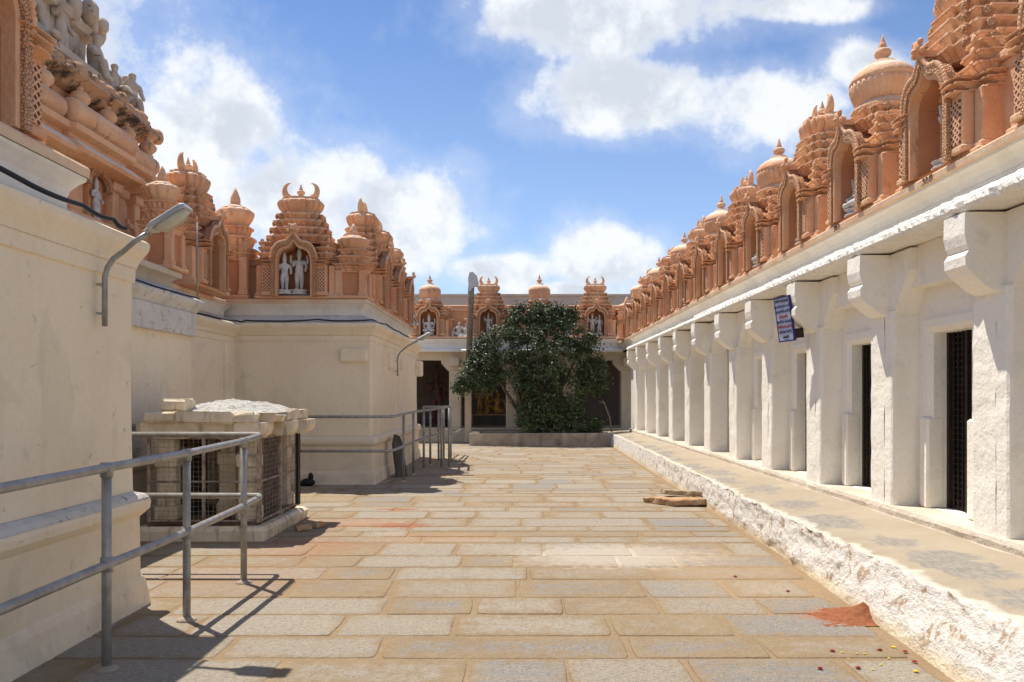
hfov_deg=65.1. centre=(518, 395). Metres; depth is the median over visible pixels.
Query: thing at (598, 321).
statue
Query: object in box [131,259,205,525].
temple wall
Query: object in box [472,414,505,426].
table
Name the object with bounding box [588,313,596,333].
statue
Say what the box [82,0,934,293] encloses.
sky
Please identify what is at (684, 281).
rooftop shrine
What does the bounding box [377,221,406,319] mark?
rooftop shrine
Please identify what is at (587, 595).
paving
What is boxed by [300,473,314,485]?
bundle
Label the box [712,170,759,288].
rooftop shrine
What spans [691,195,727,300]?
rooftop shrine
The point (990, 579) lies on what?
platform
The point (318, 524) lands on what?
brick
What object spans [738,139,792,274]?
rooftop shrine
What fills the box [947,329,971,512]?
door
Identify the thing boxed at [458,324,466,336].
statue
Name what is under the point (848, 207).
statue
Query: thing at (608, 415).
dead branch
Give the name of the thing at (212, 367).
temple wall
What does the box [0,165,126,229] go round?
cable
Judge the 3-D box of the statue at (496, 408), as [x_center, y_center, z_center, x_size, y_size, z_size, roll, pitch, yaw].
[-0.820,0.266,29.107,0.683,0.776,0.481,0,0,15]
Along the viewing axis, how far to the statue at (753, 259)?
11.80 m
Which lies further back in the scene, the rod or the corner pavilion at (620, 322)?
the corner pavilion at (620, 322)
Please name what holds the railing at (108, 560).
on the paving
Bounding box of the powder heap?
[810,602,877,625]
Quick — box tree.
[449,299,612,432]
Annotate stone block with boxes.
[159,398,195,411]
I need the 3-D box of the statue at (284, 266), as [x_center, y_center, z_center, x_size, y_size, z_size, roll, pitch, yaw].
[-4.270,-2.228,14.620,0.302,0.769,0.310,0,0,-20]
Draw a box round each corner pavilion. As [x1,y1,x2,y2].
[135,165,188,273]
[216,187,258,298]
[332,224,373,301]
[411,300,415,327]
[615,297,630,339]
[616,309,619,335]
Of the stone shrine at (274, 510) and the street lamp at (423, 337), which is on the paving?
the stone shrine at (274, 510)
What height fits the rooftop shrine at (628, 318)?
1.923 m
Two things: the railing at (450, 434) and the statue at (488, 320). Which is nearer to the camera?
the railing at (450, 434)
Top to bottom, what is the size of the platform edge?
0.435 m
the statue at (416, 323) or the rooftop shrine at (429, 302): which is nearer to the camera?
the statue at (416, 323)
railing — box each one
[0,432,262,673]
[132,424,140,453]
[294,407,447,481]
[423,406,460,468]
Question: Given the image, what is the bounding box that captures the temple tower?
[34,0,163,237]
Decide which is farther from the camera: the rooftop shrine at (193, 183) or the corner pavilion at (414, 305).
the corner pavilion at (414, 305)
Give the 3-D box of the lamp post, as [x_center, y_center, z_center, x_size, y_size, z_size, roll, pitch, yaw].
[-1.597,-1.297,27.298,0.474,5.806,0.226,0,0,0]
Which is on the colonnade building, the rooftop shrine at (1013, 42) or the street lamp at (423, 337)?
the rooftop shrine at (1013, 42)
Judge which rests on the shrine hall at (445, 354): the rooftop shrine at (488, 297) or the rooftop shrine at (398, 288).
the rooftop shrine at (488, 297)
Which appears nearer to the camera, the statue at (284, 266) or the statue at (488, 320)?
the statue at (284, 266)
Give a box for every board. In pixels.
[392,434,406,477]
[773,295,803,342]
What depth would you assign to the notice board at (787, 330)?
10.01 m
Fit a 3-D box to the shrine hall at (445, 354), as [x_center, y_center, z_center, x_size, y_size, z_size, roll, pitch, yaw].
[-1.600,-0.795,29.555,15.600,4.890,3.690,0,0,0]
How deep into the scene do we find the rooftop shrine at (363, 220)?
15.93 m
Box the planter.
[469,430,610,445]
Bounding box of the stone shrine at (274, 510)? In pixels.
[136,398,315,541]
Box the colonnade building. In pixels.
[617,125,1023,557]
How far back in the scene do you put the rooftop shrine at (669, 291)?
18.23 m
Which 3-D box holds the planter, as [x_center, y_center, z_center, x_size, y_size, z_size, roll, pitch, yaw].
[0.684,1.415,26.549,4.537,0.437,2.105,0,0,0]
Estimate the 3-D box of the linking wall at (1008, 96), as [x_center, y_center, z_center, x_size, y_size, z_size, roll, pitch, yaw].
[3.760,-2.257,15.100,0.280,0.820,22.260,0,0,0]
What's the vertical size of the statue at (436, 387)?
2.267 m
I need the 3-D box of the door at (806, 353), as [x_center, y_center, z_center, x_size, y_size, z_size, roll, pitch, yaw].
[4.074,0.230,10.918,0.112,1.740,0.700,0,0,0]
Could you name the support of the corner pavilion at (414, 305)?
on the temple wall at (316, 367)
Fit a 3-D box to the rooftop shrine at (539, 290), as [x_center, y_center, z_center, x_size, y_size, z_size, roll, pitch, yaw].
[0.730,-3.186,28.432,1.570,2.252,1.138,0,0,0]
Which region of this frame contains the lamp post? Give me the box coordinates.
[465,272,478,442]
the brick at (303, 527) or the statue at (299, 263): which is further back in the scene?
the statue at (299, 263)
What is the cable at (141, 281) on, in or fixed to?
on the temple wall at (163, 327)
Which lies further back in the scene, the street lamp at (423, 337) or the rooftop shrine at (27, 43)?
the street lamp at (423, 337)
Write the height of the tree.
4.590 m
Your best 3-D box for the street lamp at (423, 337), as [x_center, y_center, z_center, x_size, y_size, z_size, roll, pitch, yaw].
[-2.243,-0.881,17.000,0.745,0.921,0.160,0,0,0]
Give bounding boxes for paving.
[12,442,941,681]
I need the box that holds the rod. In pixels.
[197,222,197,296]
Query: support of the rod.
attached to the temple wall at (163, 327)
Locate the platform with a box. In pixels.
[604,429,1023,624]
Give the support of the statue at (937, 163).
on the rooftop shrine at (959, 68)
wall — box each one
[0,121,150,681]
[125,219,216,296]
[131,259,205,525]
[135,283,239,456]
[198,299,422,484]
[249,259,257,296]
[413,294,631,304]
[892,44,1013,157]
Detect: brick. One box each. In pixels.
[295,524,311,530]
[312,521,324,528]
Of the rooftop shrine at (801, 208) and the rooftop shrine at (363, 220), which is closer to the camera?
the rooftop shrine at (801, 208)
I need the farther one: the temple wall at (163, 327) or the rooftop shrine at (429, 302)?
the rooftop shrine at (429, 302)
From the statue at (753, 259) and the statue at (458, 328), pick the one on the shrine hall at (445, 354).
the statue at (458, 328)
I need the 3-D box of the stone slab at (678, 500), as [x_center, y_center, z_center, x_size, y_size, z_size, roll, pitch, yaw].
[2.279,1.537,11.765,0.853,0.094,0.523,-2,0,0]
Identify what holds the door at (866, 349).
in the colonnade building
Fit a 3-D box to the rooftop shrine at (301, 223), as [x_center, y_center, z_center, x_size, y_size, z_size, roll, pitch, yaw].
[-4.060,-2.865,14.882,1.633,2.200,1.138,0,0,0]
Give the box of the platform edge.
[609,432,1023,681]
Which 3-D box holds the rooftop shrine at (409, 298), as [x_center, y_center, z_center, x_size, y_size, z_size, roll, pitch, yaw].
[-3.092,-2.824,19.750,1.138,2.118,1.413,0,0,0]
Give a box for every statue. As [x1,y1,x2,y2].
[91,177,103,219]
[278,252,291,294]
[290,248,308,295]
[410,311,418,325]
[422,314,435,334]
[425,365,448,425]
[452,322,464,336]
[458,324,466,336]
[475,392,484,413]
[481,389,492,413]
[484,312,492,333]
[487,392,505,413]
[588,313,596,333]
[596,314,602,334]
[751,254,758,267]
[842,179,855,217]
[931,104,946,170]
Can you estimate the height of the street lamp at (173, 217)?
0.843 m
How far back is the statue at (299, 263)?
14.66 m
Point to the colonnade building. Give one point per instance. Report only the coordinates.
(891, 382)
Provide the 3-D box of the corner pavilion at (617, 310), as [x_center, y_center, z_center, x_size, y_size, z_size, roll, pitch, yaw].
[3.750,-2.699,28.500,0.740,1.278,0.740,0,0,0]
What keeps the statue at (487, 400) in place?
on the table
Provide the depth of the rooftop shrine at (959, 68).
6.36 m
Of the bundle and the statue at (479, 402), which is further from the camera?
the statue at (479, 402)
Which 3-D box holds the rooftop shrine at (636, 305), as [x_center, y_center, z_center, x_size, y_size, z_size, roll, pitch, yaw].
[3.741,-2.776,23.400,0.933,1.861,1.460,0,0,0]
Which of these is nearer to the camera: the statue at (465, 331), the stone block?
the stone block
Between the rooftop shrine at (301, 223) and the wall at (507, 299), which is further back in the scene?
the wall at (507, 299)
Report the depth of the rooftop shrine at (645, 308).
21.56 m
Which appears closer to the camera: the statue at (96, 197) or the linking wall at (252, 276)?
the statue at (96, 197)
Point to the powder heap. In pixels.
(859, 614)
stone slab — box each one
[643,496,706,505]
[660,489,702,496]
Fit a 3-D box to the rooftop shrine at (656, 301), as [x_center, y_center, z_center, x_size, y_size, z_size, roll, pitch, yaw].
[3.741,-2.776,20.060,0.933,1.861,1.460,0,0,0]
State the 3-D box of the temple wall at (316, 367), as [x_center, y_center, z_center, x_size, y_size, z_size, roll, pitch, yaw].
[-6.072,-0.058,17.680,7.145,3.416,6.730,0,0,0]
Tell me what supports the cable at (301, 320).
on the temple wall at (212, 367)
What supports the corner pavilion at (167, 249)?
on the temple wall at (163, 327)
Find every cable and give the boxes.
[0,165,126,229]
[135,279,199,298]
[197,312,408,336]
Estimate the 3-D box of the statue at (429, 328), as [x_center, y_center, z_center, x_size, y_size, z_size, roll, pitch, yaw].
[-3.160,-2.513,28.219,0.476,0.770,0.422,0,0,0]
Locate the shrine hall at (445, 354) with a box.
[408,305,634,441]
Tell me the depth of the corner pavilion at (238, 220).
14.75 m
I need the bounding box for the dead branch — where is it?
[598,400,611,431]
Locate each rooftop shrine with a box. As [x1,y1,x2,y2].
[0,0,57,155]
[167,152,233,295]
[254,183,341,298]
[343,197,393,311]
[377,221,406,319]
[392,242,415,325]
[408,275,451,336]
[466,276,508,336]
[521,274,558,336]
[575,276,616,336]
[624,275,641,337]
[631,268,651,332]
[640,258,660,328]
[649,246,673,322]
[661,231,687,316]
[675,216,706,309]
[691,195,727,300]
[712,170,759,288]
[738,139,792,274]
[773,93,846,255]
[821,35,913,229]
[890,0,1019,192]
[1002,0,1023,133]
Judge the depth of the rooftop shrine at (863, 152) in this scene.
8.07 m
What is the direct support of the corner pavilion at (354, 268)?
on the temple wall at (316, 367)
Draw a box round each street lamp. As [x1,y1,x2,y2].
[96,203,192,325]
[395,332,430,375]
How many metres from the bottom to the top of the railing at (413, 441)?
1.390 m
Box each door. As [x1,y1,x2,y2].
[806,353,806,470]
[862,344,870,486]
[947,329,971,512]
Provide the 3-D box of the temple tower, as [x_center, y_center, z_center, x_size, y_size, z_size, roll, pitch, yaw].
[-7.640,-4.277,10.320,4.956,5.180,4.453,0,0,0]

